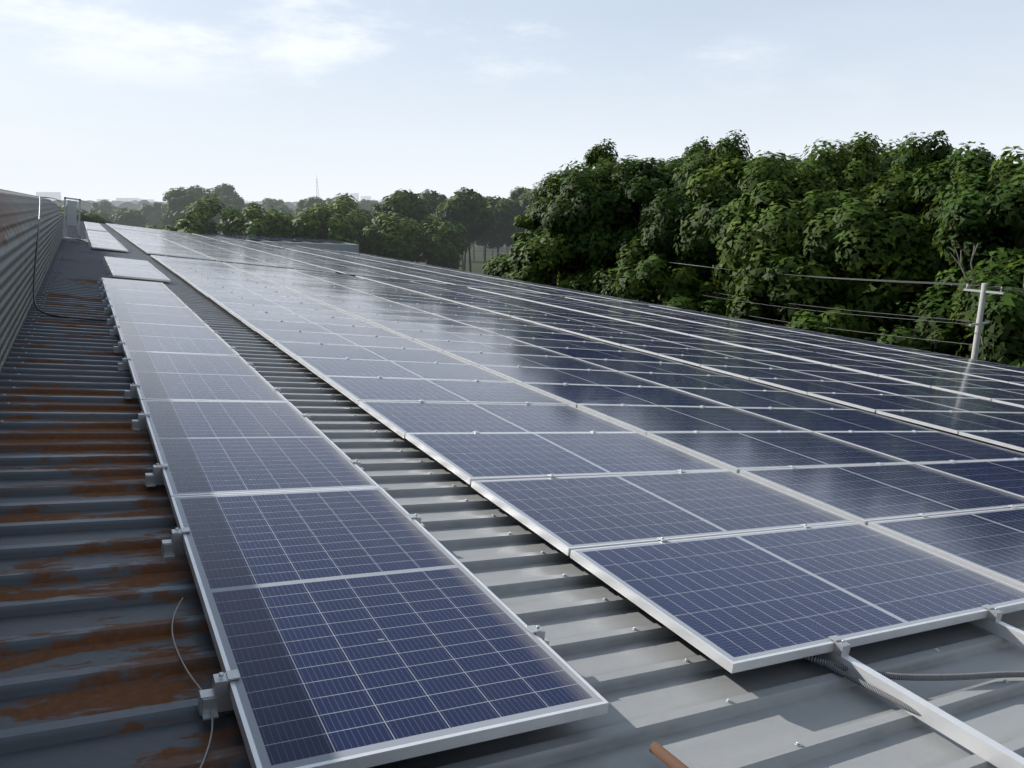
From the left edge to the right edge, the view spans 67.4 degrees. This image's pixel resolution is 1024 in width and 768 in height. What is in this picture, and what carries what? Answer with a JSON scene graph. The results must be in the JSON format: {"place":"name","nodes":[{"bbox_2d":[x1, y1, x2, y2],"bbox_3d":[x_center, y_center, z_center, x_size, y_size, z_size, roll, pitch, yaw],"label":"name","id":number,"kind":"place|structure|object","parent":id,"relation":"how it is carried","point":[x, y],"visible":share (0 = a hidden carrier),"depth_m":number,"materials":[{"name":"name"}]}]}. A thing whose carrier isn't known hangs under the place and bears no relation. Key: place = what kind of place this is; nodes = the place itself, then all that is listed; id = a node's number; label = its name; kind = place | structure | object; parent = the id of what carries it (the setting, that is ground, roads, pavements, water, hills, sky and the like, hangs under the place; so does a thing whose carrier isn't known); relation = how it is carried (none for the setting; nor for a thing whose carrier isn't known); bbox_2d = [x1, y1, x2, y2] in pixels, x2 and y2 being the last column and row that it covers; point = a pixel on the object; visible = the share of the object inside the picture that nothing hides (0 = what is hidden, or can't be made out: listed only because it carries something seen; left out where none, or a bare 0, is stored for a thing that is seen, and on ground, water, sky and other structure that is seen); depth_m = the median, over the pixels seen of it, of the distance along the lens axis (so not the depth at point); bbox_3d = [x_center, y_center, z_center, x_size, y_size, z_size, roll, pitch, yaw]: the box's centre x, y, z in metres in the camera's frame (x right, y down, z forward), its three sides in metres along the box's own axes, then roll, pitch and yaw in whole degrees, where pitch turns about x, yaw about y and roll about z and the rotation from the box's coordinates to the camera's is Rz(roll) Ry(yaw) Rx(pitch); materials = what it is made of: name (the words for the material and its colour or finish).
{"place":"outdoors","nodes":[
{"label":"outdoors","id":0,"kind":"place"},
{"bbox_2d":[0,219,1023,767],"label":"corrugated roof","id":1,"kind":"structure","parent":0,"point":[94,585],"depth_m":2.83,"materials":[{"name":"grey metal"}]},
{"bbox_2d":[0,189,62,372],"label":"corrugated wall","id":2,"kind":"structure","parent":1,"relation":"on","point":[19,215],"depth_m":8.45,"materials":[{"name":"grey metal"}]},
{"bbox_2d":[33,197,106,320],"bbox_3d":[-6.900,-2.006,11.257,0.693,1.494,6.308,-9,16,-35],"label":"conduit pipe","id":3,"kind":"object","parent":1,"relation":"on","point":[34,300],"visible":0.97,"depth_m":9.54,"materials":[{"name":"black"}]},
{"bbox_2d":[63,197,86,240],"bbox_3d":[-16.154,-6.091,28.511,0.860,1.550,0.350,2,11,-30],"label":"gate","id":4,"kind":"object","parent":1,"relation":"on","point":[71,213],"visible":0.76,"depth_m":28.26,"materials":[{"name":"white metal"}]},
{"bbox_2d":[171,597,212,767],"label":"loose wire","id":5,"kind":"object","parent":1,"relation":"on","point":[194,681],"visible":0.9,"depth_m":2.27,"materials":[{"name":"grey"}]},
{"bbox_2d":[0,255,1008,746],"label":"roof screws","id":6,"kind":"object","parent":1,"relation":"on","point":[798,743],"visible":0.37,"depth_m":4.22,"materials":[{"name":"metal"}]},
{"bbox_2d":[84,222,1023,767],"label":"solar panels","id":7,"kind":"object","parent":1,"relation":"on","point":[356,616],"visible":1,"depth_m":4.68,"materials":[{"name":"blue glass"}]},
{"bbox_2d":[85,230,1023,767],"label":"mounting brackets","id":8,"kind":"object","parent":1,"relation":"on","point":[215,700],"visible":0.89,"depth_m":2.74,"materials":[{"name":"metal"}]},
{"bbox_2d":[649,741,688,767],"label":"pipe","id":9,"kind":"object","parent":1,"relation":"on","point":[663,755],"visible":1,"depth_m":2.14,"materials":[{"name":"brown"}]},
{"bbox_2d":[814,655,920,715],"bbox_3d":[1.390,1.113,2.513,0.042,0.041,1.309,-9,16,-34],"label":"flex conduit","id":10,"kind":"object","parent":1,"relation":"on","point":[871,688],"visible":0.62,"depth_m":2.69,"materials":[{"name":"grey plastic"}]},
{"bbox_2d":[802,656,1023,680],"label":"flex conduit","id":11,"kind":"object","parent":1,"relation":"on","point":[942,677],"visible":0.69,"depth_m":2.83,"materials":[{"name":"grey plastic"}]},
{"bbox_2d":[0,0,1023,201],"label":"sky","id":12,"kind":"structure","parent":0,"point":[100,99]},
{"bbox_2d":[217,227,936,351],"bbox_3d":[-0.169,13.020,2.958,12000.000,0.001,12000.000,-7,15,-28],"label":"ground","id":13,"kind":"structure","parent":0,"point":[477,264],"depth_m":192.79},
{"bbox_2d":[36,192,383,202],"bbox_3d":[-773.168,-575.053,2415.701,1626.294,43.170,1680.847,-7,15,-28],"label":"distant buildings","id":14,"kind":"structure","parent":13,"relation":"on","point":[56,195],"depth_m":1667.76,"materials":[{"name":"grey"}]},
{"bbox_2d":[53,199,383,224],"bbox_3d":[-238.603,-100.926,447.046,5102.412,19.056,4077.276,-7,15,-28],"label":"tree","id":15,"kind":"object","parent":13,"relation":"on","point":[131,205],"visible":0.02,"depth_m":447.88,"materials":[{"name":"green plant"}]},
{"bbox_2d":[207,234,358,252],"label":"neighbour shed","id":16,"kind":"structure","parent":13,"relation":"on","point":[324,244],"depth_m":81.81,"materials":[{"name":"grey metal"}]},
{"bbox_2d":[59,183,536,274],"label":"distant trees","id":17,"kind":"object","parent":13,"relation":"on","point":[487,221],"visible":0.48,"depth_m":126.48,"materials":[{"name":"green plant"}]},
{"bbox_2d":[316,173,318,196],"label":"telecom mast","id":18,"kind":"object","parent":13,"relation":"on","point":[316,186],"visible":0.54,"depth_m":1460.87,"materials":[{"name":"grey metal"}]},
{"bbox_2d":[143,193,842,318],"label":"trees","id":19,"kind":"object","parent":13,"relation":"on","point":[393,235],"visible":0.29,"depth_m":97.60,"materials":[{"name":"green plant"}]},
{"bbox_2d":[482,129,1023,367],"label":"forest trees","id":20,"kind":"object","parent":13,"relation":"on","point":[862,209],"visible":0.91,"depth_m":42.43,"materials":[{"name":"green plant"}]},
{"bbox_2d":[747,153,1018,350],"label":"forest trees","id":21,"kind":"object","parent":13,"relation":"on","point":[795,159],"depth_m":89.60,"materials":[{"name":"green plant"}]},
{"bbox_2d":[963,283,1004,359],"bbox_3d":[18.057,1.214,30.524,0.998,10.400,1.247,2,13,9],"label":"utility pole","id":22,"kind":"object","parent":13,"relation":"on","point":[983,291],"visible":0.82,"depth_m":29.60,"materials":[{"name":"concrete"}]},
{"bbox_2d":[644,258,965,283],"bbox_3d":[11.023,-8.269,50.291,0.024,0.824,43.795,-4,14,-17],"label":"power line","id":23,"kind":"object","parent":22,"relation":"attached to","point":[845,278],"visible":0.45,"depth_m":35.81,"materials":[{"name":"black metal"}]},
{"bbox_2d":[657,286,968,324],"bbox_3d":[10.898,-6.549,49.862,0.028,1.040,43.796,-4,14,-17],"label":"line","id":24,"kind":"object","parent":22,"relation":"attached to","point":[834,312],"visible":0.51,"depth_m":35.98,"materials":[{"name":"black"}]},
{"bbox_2d":[671,262,969,284],"bbox_3d":[11.336,-8.139,49.736,0.024,0.824,43.795,-4,14,-17],"label":"power line","id":25,"kind":"object","parent":22,"relation":"attached to","point":[872,280],"visible":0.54,"depth_m":34.30,"materials":[{"name":"black"}]},
{"bbox_2d":[691,288,975,321],"bbox_3d":[11.775,-6.707,50.319,0.028,0.942,43.795,-4,14,-17],"label":"line","id":26,"kind":"object","parent":22,"relation":"attached to","point":[853,310],"visible":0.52,"depth_m":36.12,"materials":[{"name":"black metal"}]},
{"bbox_2d":[695,305,972,344],"bbox_3d":[11.336,-5.790,50.287,0.032,1.016,43.796,-4,14,-17],"label":"line","id":27,"kind":"object","parent":22,"relation":"attached to","point":[866,332],"visible":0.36,"depth_m":34.83,"materials":[{"name":"black"}]},
{"bbox_2d":[673,262,998,286],"bbox_3d":[11.650,-8.009,49.182,0.024,0.824,43.795,-4,14,-17],"label":"power line","id":28,"kind":"object","parent":22,"relation":"attached to","point":[882,281],"visible":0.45,"depth_m":33.65,"materials":[{"name":"black"}]},
{"bbox_2d":[970,284,1023,292],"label":"power line","id":29,"kind":"object","parent":22,"relation":"attached to","point":[998,288],"visible":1,"depth_m":28.85,"materials":[{"name":"black"}]},
{"bbox_2d":[950,243,1023,359],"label":"bare tree","id":30,"kind":"object","parent":13,"relation":"on","point":[959,263],"visible":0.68,"depth_m":32.67,"materials":[{"name":"beige wood"}]}
]}

